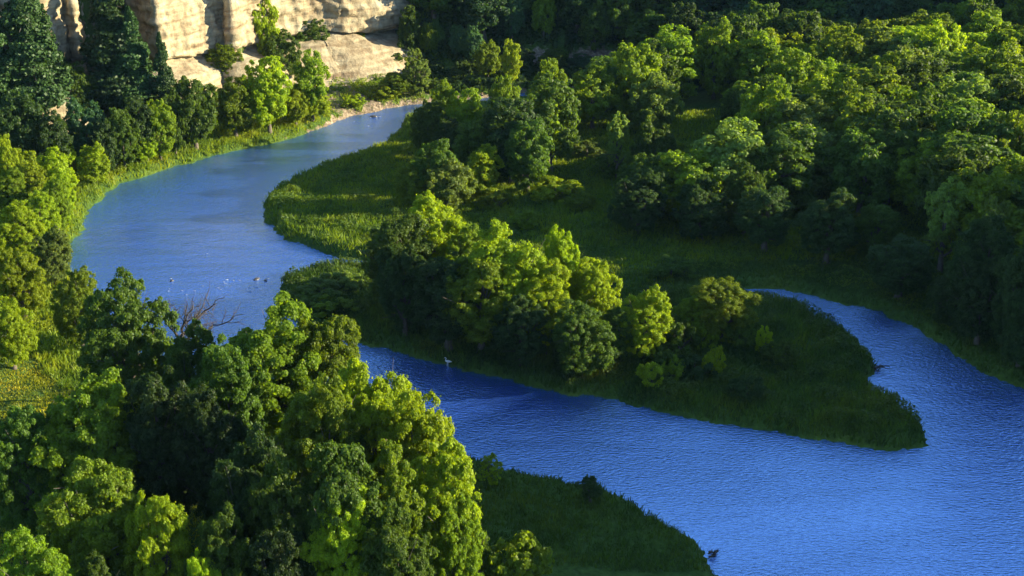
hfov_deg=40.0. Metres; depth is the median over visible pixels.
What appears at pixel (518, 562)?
shrub
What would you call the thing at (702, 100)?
ground
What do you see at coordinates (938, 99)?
broadleaf tree
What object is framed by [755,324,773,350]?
shrub
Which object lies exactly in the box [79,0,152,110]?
pine tree
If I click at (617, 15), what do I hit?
broadleaf tree
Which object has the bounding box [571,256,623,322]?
broadleaf tree
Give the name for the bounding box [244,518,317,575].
broadleaf tree
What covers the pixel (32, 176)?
broadleaf tree
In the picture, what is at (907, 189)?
broadleaf tree
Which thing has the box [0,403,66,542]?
broadleaf tree
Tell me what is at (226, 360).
broadleaf tree
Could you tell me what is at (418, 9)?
broadleaf tree
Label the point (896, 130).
broadleaf tree
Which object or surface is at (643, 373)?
shrub
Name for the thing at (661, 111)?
broadleaf tree
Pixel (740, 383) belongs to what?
shrub
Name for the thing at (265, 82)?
broadleaf tree
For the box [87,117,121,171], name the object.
broadleaf tree
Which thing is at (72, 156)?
broadleaf tree
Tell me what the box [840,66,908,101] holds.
broadleaf tree
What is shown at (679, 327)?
shrub
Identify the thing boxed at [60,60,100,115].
broadleaf tree
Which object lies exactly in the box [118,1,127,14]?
pine tree
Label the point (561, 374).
shrub
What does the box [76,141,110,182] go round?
broadleaf tree
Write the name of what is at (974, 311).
broadleaf tree
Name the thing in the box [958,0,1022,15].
broadleaf tree
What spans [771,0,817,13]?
broadleaf tree
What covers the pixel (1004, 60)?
broadleaf tree
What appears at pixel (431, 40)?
broadleaf tree
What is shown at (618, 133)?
broadleaf tree
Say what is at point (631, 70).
broadleaf tree
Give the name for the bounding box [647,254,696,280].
shrub
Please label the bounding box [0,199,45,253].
broadleaf tree
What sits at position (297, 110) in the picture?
broadleaf tree
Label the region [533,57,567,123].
broadleaf tree
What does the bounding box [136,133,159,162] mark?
broadleaf tree
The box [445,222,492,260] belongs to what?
broadleaf tree
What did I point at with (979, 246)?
broadleaf tree
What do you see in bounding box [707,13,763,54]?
broadleaf tree
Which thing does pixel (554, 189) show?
shrub
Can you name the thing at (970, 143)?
broadleaf tree
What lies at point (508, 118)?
broadleaf tree
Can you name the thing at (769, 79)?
broadleaf tree
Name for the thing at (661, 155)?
broadleaf tree
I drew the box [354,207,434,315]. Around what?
broadleaf tree
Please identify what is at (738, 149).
broadleaf tree
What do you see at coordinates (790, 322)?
island grass
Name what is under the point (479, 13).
broadleaf tree
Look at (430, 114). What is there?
broadleaf tree
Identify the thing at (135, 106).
broadleaf tree
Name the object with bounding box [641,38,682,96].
broadleaf tree
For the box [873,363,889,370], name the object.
driftwood log
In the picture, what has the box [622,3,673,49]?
broadleaf tree
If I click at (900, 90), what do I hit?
broadleaf tree
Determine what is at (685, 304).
broadleaf tree
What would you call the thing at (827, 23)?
broadleaf tree
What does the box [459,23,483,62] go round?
broadleaf tree
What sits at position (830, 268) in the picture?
bank grass
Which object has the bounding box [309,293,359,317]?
shrub
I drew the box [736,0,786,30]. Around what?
broadleaf tree
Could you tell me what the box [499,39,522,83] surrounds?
broadleaf tree
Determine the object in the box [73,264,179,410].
broadleaf tree
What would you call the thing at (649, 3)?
broadleaf tree
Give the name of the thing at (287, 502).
broadleaf tree
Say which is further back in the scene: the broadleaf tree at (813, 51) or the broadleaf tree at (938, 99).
the broadleaf tree at (813, 51)
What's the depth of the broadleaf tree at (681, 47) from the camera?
220.16 m
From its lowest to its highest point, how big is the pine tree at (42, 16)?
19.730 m
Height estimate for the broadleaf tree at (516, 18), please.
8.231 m
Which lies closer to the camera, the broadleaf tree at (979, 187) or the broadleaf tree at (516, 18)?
the broadleaf tree at (979, 187)
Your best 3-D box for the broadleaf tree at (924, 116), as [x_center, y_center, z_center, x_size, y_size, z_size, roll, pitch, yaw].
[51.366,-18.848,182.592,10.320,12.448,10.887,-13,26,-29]
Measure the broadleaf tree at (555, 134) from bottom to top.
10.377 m
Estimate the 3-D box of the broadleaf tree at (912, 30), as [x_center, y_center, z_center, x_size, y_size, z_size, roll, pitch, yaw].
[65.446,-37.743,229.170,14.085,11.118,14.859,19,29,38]
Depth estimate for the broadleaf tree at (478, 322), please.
133.80 m
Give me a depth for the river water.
125.45 m
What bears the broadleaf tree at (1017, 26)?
on the ground at (702, 100)
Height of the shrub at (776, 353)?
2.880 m
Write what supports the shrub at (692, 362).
on the ground at (702, 100)
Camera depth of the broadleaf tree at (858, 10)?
242.47 m
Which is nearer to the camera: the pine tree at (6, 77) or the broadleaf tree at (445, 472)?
the broadleaf tree at (445, 472)
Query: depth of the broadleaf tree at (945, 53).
212.12 m
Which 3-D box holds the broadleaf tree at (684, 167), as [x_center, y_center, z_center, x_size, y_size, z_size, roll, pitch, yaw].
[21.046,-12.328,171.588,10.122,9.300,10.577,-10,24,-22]
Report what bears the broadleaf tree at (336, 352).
on the ground at (702, 100)
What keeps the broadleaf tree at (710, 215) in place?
on the ground at (702, 100)
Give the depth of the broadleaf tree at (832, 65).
207.58 m
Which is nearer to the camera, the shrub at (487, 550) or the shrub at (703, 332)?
the shrub at (487, 550)
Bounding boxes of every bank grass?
[0,7,457,392]
[261,255,1023,575]
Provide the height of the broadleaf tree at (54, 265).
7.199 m
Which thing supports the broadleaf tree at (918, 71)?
on the ground at (702, 100)
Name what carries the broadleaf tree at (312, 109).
on the ground at (702, 100)
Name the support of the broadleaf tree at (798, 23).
on the ground at (702, 100)
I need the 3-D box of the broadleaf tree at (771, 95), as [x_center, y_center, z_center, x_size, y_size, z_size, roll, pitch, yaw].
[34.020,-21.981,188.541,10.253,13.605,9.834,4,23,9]
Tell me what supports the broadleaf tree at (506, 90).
on the ground at (702, 100)
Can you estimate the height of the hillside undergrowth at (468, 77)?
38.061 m
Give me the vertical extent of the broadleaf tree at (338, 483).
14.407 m
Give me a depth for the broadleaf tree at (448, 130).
188.34 m
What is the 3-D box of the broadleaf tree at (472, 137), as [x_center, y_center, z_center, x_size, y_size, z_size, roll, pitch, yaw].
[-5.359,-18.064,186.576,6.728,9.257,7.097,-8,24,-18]
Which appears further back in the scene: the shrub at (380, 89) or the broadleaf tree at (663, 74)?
the shrub at (380, 89)
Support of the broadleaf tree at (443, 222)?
on the ground at (702, 100)
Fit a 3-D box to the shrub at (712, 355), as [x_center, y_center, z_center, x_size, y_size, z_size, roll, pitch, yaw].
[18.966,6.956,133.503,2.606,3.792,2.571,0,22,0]
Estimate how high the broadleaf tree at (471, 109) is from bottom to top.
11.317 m
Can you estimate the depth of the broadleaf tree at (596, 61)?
211.35 m
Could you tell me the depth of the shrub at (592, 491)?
111.98 m
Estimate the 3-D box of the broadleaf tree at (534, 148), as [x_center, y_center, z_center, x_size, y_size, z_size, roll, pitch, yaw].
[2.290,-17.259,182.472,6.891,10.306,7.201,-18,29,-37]
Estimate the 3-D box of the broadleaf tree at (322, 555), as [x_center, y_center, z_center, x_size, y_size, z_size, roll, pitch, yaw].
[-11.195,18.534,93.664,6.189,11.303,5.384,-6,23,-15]
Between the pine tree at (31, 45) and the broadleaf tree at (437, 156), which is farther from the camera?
the pine tree at (31, 45)
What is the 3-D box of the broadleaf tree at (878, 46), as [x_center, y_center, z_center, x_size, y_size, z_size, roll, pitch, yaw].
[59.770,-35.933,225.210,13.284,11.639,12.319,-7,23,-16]
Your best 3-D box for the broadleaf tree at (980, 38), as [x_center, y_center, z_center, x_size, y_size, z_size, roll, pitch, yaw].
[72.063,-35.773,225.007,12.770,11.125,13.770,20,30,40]
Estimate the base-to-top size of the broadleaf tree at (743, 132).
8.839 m
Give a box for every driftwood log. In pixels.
[708,549,718,557]
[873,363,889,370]
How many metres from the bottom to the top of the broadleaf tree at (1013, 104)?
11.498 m
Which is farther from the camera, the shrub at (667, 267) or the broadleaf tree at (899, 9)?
the broadleaf tree at (899, 9)
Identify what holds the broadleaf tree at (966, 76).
on the ground at (702, 100)
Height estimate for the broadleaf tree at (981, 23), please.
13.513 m
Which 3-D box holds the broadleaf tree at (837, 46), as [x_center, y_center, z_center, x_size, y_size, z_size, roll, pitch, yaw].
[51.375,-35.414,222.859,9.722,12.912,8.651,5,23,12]
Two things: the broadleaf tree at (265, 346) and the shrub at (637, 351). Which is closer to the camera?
the broadleaf tree at (265, 346)
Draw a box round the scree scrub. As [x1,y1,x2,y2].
[257,24,466,125]
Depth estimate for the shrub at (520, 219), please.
169.91 m
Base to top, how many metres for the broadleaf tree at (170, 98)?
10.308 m
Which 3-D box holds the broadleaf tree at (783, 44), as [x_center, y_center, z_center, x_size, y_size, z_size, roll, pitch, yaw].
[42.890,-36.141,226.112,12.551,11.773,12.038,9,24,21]
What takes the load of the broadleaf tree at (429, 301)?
on the ground at (702, 100)
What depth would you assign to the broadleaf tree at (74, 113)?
191.24 m
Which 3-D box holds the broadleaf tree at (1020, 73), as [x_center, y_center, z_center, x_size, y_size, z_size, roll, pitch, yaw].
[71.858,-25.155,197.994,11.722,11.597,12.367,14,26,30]
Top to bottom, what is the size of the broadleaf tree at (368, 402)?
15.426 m
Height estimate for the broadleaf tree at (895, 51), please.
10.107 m
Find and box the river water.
[68,87,1023,575]
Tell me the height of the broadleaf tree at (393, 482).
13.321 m
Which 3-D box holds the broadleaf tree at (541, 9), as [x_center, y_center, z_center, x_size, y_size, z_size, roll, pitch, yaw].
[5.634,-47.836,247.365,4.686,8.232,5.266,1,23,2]
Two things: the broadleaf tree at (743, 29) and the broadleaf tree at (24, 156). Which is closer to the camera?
the broadleaf tree at (24, 156)
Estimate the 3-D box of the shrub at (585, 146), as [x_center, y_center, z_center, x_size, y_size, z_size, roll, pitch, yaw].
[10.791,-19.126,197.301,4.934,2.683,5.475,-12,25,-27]
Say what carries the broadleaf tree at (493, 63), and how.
on the ground at (702, 100)
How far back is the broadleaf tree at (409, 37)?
242.37 m
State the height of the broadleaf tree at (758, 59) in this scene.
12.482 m
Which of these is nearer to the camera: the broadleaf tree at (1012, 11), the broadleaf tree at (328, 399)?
the broadleaf tree at (328, 399)
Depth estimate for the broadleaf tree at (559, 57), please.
240.72 m
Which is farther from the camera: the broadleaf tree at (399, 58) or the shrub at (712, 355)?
the broadleaf tree at (399, 58)
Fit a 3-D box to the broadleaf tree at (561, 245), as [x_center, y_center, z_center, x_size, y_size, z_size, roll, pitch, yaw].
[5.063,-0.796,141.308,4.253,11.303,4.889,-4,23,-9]
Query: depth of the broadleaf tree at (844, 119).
179.71 m
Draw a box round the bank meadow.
[0,321,202,566]
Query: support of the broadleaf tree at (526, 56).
on the ground at (702, 100)
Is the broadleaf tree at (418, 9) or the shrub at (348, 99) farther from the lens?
the broadleaf tree at (418, 9)
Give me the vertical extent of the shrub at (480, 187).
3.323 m
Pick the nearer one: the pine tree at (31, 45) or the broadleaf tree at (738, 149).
the broadleaf tree at (738, 149)
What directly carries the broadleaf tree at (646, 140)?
on the ground at (702, 100)
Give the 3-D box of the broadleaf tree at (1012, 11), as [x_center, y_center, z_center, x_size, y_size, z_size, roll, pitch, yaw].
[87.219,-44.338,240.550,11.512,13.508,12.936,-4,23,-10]
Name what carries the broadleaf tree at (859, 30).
on the ground at (702, 100)
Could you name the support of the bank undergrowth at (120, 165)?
on the ground at (702, 100)
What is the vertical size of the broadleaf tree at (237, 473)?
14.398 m
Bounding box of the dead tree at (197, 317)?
[149,281,245,380]
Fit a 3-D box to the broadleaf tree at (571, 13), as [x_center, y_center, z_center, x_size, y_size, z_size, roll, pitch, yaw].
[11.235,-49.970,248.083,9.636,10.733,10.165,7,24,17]
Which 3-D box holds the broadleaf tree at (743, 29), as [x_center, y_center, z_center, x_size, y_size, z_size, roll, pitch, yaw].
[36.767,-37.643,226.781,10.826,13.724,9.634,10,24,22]
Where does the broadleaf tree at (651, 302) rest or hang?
on the ground at (702, 100)
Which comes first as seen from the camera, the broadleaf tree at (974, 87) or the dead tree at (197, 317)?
the dead tree at (197, 317)
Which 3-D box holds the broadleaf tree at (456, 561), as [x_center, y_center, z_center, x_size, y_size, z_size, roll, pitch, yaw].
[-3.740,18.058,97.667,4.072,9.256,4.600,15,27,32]
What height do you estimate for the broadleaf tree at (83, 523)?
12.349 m
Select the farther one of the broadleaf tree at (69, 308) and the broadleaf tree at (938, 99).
the broadleaf tree at (938, 99)
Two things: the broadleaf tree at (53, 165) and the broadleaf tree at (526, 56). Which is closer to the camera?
the broadleaf tree at (53, 165)
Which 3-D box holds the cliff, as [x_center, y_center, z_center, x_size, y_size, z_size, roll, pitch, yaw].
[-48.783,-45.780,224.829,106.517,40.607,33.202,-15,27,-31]
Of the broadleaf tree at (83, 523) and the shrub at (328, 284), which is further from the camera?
the shrub at (328, 284)
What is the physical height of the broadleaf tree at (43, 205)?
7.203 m
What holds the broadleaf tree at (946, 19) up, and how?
on the ground at (702, 100)
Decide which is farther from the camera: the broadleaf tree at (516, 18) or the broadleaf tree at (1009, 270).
the broadleaf tree at (516, 18)
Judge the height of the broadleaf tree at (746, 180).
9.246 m
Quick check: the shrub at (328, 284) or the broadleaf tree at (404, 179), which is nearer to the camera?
the shrub at (328, 284)
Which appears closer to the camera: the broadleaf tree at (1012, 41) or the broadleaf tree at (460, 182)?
the broadleaf tree at (460, 182)
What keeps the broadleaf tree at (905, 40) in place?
on the ground at (702, 100)
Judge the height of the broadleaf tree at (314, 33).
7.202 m
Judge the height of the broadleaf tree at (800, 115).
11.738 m
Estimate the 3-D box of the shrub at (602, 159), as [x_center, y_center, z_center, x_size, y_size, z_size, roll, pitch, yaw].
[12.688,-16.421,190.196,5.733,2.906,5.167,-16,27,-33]
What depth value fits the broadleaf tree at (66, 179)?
170.22 m
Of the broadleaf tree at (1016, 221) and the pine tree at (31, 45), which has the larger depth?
the pine tree at (31, 45)
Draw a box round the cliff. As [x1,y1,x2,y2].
[0,0,417,133]
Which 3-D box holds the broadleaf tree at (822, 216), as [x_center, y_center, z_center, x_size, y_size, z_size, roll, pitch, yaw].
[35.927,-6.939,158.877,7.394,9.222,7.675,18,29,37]
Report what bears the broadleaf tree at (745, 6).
on the ground at (702, 100)
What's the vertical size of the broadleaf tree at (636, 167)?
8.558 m
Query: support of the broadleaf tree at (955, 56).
on the ground at (702, 100)
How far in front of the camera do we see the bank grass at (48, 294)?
186.21 m
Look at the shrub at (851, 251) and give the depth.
162.74 m
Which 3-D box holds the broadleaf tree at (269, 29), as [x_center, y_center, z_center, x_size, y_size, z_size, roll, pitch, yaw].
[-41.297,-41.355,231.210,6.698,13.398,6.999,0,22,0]
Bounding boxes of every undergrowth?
[0,68,461,354]
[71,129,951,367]
[416,0,959,94]
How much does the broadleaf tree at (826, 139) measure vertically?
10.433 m
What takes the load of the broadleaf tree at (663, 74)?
on the ground at (702, 100)
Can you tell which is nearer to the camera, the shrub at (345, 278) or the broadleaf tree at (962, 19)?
the shrub at (345, 278)
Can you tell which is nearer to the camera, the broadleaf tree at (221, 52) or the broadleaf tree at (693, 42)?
the broadleaf tree at (221, 52)
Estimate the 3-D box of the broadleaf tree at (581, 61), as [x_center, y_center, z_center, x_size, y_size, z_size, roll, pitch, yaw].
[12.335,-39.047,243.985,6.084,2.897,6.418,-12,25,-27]
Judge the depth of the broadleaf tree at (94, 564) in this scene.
89.84 m
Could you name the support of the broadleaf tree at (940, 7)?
on the ground at (702, 100)
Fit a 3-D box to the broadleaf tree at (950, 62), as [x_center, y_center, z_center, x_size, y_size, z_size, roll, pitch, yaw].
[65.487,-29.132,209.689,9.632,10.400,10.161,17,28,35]
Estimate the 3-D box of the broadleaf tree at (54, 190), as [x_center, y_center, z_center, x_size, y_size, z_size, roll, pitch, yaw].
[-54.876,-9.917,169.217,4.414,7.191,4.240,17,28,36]
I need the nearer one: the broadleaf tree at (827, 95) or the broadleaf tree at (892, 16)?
the broadleaf tree at (827, 95)
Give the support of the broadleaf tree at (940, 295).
on the ground at (702, 100)
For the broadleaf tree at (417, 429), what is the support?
on the ground at (702, 100)
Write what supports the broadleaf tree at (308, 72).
on the ground at (702, 100)
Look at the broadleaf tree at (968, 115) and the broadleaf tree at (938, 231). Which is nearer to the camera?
the broadleaf tree at (938, 231)
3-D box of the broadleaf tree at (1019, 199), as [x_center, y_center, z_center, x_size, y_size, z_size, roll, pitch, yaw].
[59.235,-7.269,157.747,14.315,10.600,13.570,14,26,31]
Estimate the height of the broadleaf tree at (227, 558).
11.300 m
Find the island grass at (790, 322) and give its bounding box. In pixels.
[280,257,925,447]
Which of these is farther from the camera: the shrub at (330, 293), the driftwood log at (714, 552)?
the shrub at (330, 293)
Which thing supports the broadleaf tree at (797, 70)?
on the ground at (702, 100)
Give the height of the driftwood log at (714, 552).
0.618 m
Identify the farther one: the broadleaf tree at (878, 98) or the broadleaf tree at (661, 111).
the broadleaf tree at (661, 111)
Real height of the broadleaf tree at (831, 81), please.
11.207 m
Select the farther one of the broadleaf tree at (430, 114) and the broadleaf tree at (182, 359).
the broadleaf tree at (430, 114)
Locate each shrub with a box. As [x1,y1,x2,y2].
[287,273,345,306]
[294,285,329,308]
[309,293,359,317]
[312,289,343,315]
[321,268,363,296]
[341,93,366,106]
[366,85,401,99]
[457,177,487,202]
[463,532,502,575]
[476,452,503,484]
[478,187,518,209]
[479,530,554,575]
[505,210,537,229]
[530,175,585,202]
[551,348,585,380]
[571,140,606,157]
[574,474,602,502]
[588,153,623,177]
[593,341,627,372]
[633,334,644,358]
[635,361,663,388]
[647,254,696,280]
[648,336,692,365]
[660,313,701,350]
[660,354,685,381]
[672,354,718,382]
[673,141,697,154]
[684,315,720,348]
[701,344,726,374]
[725,374,767,403]
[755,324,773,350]
[759,339,799,370]
[825,230,870,255]
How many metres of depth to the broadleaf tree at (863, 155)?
171.46 m
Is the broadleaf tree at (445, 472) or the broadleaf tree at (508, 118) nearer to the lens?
the broadleaf tree at (445, 472)
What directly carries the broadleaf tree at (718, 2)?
on the ground at (702, 100)
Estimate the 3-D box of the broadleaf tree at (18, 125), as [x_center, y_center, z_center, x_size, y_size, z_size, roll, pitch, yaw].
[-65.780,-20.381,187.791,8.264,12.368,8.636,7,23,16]
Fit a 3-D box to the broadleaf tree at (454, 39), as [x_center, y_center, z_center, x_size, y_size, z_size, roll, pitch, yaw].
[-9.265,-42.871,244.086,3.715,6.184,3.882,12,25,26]
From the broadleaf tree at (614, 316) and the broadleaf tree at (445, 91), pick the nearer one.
the broadleaf tree at (614, 316)
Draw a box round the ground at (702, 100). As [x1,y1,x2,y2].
[0,0,1023,575]
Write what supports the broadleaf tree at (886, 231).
on the ground at (702, 100)
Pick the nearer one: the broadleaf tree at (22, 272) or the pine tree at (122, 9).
the broadleaf tree at (22, 272)
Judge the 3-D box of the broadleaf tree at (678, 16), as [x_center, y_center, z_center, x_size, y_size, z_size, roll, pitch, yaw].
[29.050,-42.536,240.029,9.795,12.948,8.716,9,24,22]
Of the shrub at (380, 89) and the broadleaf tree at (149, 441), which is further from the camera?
the shrub at (380, 89)
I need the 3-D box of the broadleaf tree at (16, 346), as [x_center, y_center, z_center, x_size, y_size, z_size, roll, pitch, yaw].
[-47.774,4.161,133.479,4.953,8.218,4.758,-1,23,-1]
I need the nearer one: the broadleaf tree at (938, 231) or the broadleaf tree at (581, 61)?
the broadleaf tree at (938, 231)
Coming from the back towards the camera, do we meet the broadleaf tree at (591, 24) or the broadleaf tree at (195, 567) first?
the broadleaf tree at (591, 24)
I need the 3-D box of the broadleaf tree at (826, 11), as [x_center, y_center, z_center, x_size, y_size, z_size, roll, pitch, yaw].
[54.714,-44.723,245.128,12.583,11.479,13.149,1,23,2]
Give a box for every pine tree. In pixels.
[0,0,74,112]
[0,24,23,107]
[36,0,69,100]
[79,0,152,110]
[108,6,157,111]
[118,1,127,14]
[151,31,176,107]
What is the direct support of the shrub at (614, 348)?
on the ground at (702, 100)
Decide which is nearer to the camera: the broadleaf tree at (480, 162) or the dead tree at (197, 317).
the dead tree at (197, 317)
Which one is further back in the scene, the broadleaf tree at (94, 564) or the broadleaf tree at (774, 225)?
the broadleaf tree at (774, 225)
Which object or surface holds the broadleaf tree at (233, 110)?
on the ground at (702, 100)
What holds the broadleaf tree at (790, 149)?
on the ground at (702, 100)
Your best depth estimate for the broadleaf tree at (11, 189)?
170.43 m
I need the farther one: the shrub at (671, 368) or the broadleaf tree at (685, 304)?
the broadleaf tree at (685, 304)
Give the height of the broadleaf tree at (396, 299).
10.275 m
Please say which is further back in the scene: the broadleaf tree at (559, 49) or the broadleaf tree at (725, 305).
the broadleaf tree at (559, 49)
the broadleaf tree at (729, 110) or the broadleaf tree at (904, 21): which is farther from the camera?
the broadleaf tree at (904, 21)
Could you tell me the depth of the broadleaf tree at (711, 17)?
237.74 m
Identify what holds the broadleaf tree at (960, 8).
on the ground at (702, 100)
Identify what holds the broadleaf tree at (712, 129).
on the ground at (702, 100)
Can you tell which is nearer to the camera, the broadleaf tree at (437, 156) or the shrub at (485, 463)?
the shrub at (485, 463)
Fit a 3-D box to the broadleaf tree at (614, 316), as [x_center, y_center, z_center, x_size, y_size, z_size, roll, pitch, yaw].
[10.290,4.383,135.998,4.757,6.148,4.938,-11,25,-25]
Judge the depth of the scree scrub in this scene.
230.50 m
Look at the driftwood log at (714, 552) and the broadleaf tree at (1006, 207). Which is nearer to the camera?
the driftwood log at (714, 552)
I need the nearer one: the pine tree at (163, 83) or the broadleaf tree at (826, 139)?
the broadleaf tree at (826, 139)
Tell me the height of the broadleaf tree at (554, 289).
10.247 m
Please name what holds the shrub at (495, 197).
on the ground at (702, 100)
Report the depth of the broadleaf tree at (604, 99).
205.51 m
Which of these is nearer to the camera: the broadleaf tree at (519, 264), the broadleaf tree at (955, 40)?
the broadleaf tree at (519, 264)
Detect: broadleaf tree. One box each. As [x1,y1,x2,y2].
[0,90,47,160]
[0,133,21,177]
[0,167,32,213]
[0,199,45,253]
[0,245,47,318]
[0,294,38,369]
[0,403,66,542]
[0,524,78,575]
[15,148,40,180]
[16,162,47,201]
[19,190,61,241]
[26,364,154,511]
[30,109,73,166]
[30,225,72,284]
[33,455,145,574]
[36,145,79,189]
[37,128,76,164]
[40,177,71,230]
[43,171,77,222]
[48,264,97,346]
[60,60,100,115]
[62,97,104,161]
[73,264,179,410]
[74,549,128,575]
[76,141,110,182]
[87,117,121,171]
[105,107,141,169]
[121,488,192,575]
[122,94,155,162]
[123,365,197,515]
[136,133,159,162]
[146,98,176,160]
[161,86,187,155]
[161,316,215,426]
[163,381,254,521]
[172,75,219,149]
[183,500,255,575]
[186,332,279,446]
[186,547,222,575]
[204,42,243,74]
[207,419,292,557]
[215,76,254,137]
[216,290,326,451]
[239,55,292,133]
[243,449,319,572]
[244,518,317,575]
[250,0,280,55]
[263,27,302,76]
[274,370,373,509]
[277,313,367,413]
[279,87,309,124]
[292,48,332,120]
[293,18,329,41]
[299,484,377,575]
[300,440,400,575]
[306,83,330,117]
[333,355,413,481]
[354,32,365,36]
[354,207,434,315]
[358,498,439,575]
[364,438,433,557]
[370,387,454,506]
[374,239,428,335]
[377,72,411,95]
[391,52,403,61]
[392,160,428,205]
[397,5,422,49]
[400,47,427,94]
[401,190,469,257]
[405,435,481,570]
[408,59,430,95]
[409,98,451,154]
[410,137,458,199]
[411,251,483,351]
[412,4,422,12]
[418,21,437,52]
[423,158,477,208]
[426,487,485,575]
[430,78,459,127]
[432,117,460,161]
[436,247,508,354]
[444,86,484,146]
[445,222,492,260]
[448,24,465,54]
[451,120,492,178]
[455,0,511,40]
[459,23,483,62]
[467,143,504,190]
[467,217,558,342]
[472,39,501,77]
[479,96,553,183]
[487,74,521,129]
[488,293,552,366]
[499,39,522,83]
[501,0,525,37]
[504,116,554,191]
[504,257,571,354]
[516,71,580,162]
[518,48,535,66]
[531,0,556,38]
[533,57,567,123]
[537,49,567,69]
[542,224,580,298]
[547,46,568,62]
[547,102,561,170]
[550,298,616,377]
[556,0,596,33]
[566,53,595,68]
[569,64,628,128]
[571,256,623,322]
[573,55,630,121]
[577,3,611,52]
[596,0,643,41]
[600,51,624,67]
[602,306,643,359]
[605,40,661,127]
[605,111,629,177]
[606,167,669,233]
[615,152,678,213]
[616,284,675,359]
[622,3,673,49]
[623,152,686,179]
[625,55,666,106]
[627,71,684,131]
[630,0,675,16]
[630,119,679,157]
[636,23,708,98]
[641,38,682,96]
[651,148,727,212]
[657,1,706,44]
[658,0,712,18]
[669,173,733,240]
[670,289,708,340]
[677,33,703,76]
[683,276,761,343]
[688,15,741,99]
[690,117,773,204]
[692,8,731,33]
[696,0,731,12]
[702,122,725,139]
[706,11,769,88]
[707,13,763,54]
[710,0,782,15]
[719,86,749,119]
[719,124,754,168]
[720,80,750,116]
[723,2,758,13]
[726,160,766,234]
[728,29,787,87]
[728,73,795,136]
[732,184,794,251]
[735,72,802,102]
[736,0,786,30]
[746,121,836,210]
[750,26,808,77]
[757,93,832,130]
[762,47,827,90]
[762,96,838,139]
[765,8,825,48]
[769,121,849,197]
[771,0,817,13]
[783,44,828,75]
[787,11,836,38]
[791,187,860,263]
[793,0,856,28]
[800,71,846,105]
[805,76,863,125]
[808,24,868,66]
[819,57,859,76]
[822,25,846,37]
[828,126,897,212]
[830,92,894,154]
[831,0,894,27]
[832,61,874,86]
[833,21,865,33]
[837,86,905,118]
[838,102,932,204]
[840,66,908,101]
[848,17,890,56]
[854,24,902,67]
[854,199,903,258]
[861,48,915,82]
[863,17,914,47]
[866,233,935,299]
[868,50,897,63]
[869,54,951,98]
[878,13,900,22]
[880,0,920,25]
[881,24,947,48]
[884,98,939,154]
[885,84,923,105]
[886,133,966,219]
[890,45,933,68]
[891,34,937,54]
[900,5,953,17]
[901,9,959,33]
[911,81,965,129]
[911,144,999,247]
[912,55,969,87]
[914,18,967,57]
[916,131,1019,219]
[919,1,959,30]
[919,99,1018,154]
[922,46,951,60]
[922,176,969,271]
[923,270,965,325]
[928,166,1020,259]
[934,73,1000,113]
[938,71,993,104]
[943,208,1021,308]
[945,0,961,3]
[945,46,995,69]
[945,61,962,64]
[945,254,1005,344]
[948,31,995,53]
[952,0,1003,33]
[953,0,1006,32]
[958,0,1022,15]
[960,43,1023,77]
[961,9,1014,46]
[963,97,1005,129]
[967,42,989,60]
[979,73,1023,112]
[981,194,1014,237]
[986,108,1023,155]
[986,110,1022,151]
[988,28,1023,50]
[989,236,1023,367]
[994,66,1023,108]
[995,0,1023,25]
[997,154,1023,190]
[1000,99,1023,112]
[1001,36,1023,59]
[1001,179,1023,211]
[1002,206,1023,255]
[1011,24,1023,43]
[1017,227,1023,247]
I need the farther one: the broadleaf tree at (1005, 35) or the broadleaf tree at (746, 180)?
the broadleaf tree at (1005, 35)
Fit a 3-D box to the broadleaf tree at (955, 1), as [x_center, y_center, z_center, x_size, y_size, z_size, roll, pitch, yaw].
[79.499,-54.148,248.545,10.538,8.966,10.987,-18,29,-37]
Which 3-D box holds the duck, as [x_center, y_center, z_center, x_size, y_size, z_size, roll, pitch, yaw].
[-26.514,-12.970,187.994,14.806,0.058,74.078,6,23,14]
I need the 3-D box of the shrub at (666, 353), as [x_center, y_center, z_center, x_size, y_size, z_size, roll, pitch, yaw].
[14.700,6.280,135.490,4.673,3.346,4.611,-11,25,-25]
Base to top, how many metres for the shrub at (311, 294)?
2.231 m
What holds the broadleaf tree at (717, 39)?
on the ground at (702, 100)
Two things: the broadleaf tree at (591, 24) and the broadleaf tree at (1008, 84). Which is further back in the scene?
the broadleaf tree at (591, 24)
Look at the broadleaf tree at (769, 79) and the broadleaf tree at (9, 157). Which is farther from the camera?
the broadleaf tree at (769, 79)
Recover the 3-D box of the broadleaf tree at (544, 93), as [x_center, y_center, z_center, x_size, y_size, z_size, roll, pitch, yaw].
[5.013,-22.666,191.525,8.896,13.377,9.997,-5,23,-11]
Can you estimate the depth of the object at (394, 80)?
227.44 m
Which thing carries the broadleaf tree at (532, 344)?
on the ground at (702, 100)
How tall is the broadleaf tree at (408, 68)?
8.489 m
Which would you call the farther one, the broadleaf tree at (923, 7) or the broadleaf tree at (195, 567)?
the broadleaf tree at (923, 7)
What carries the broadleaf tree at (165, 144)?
on the ground at (702, 100)
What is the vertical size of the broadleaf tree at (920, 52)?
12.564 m
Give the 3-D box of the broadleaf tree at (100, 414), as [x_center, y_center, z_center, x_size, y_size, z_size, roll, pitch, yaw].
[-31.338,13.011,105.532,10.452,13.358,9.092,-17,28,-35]
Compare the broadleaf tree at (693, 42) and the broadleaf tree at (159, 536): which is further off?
the broadleaf tree at (693, 42)

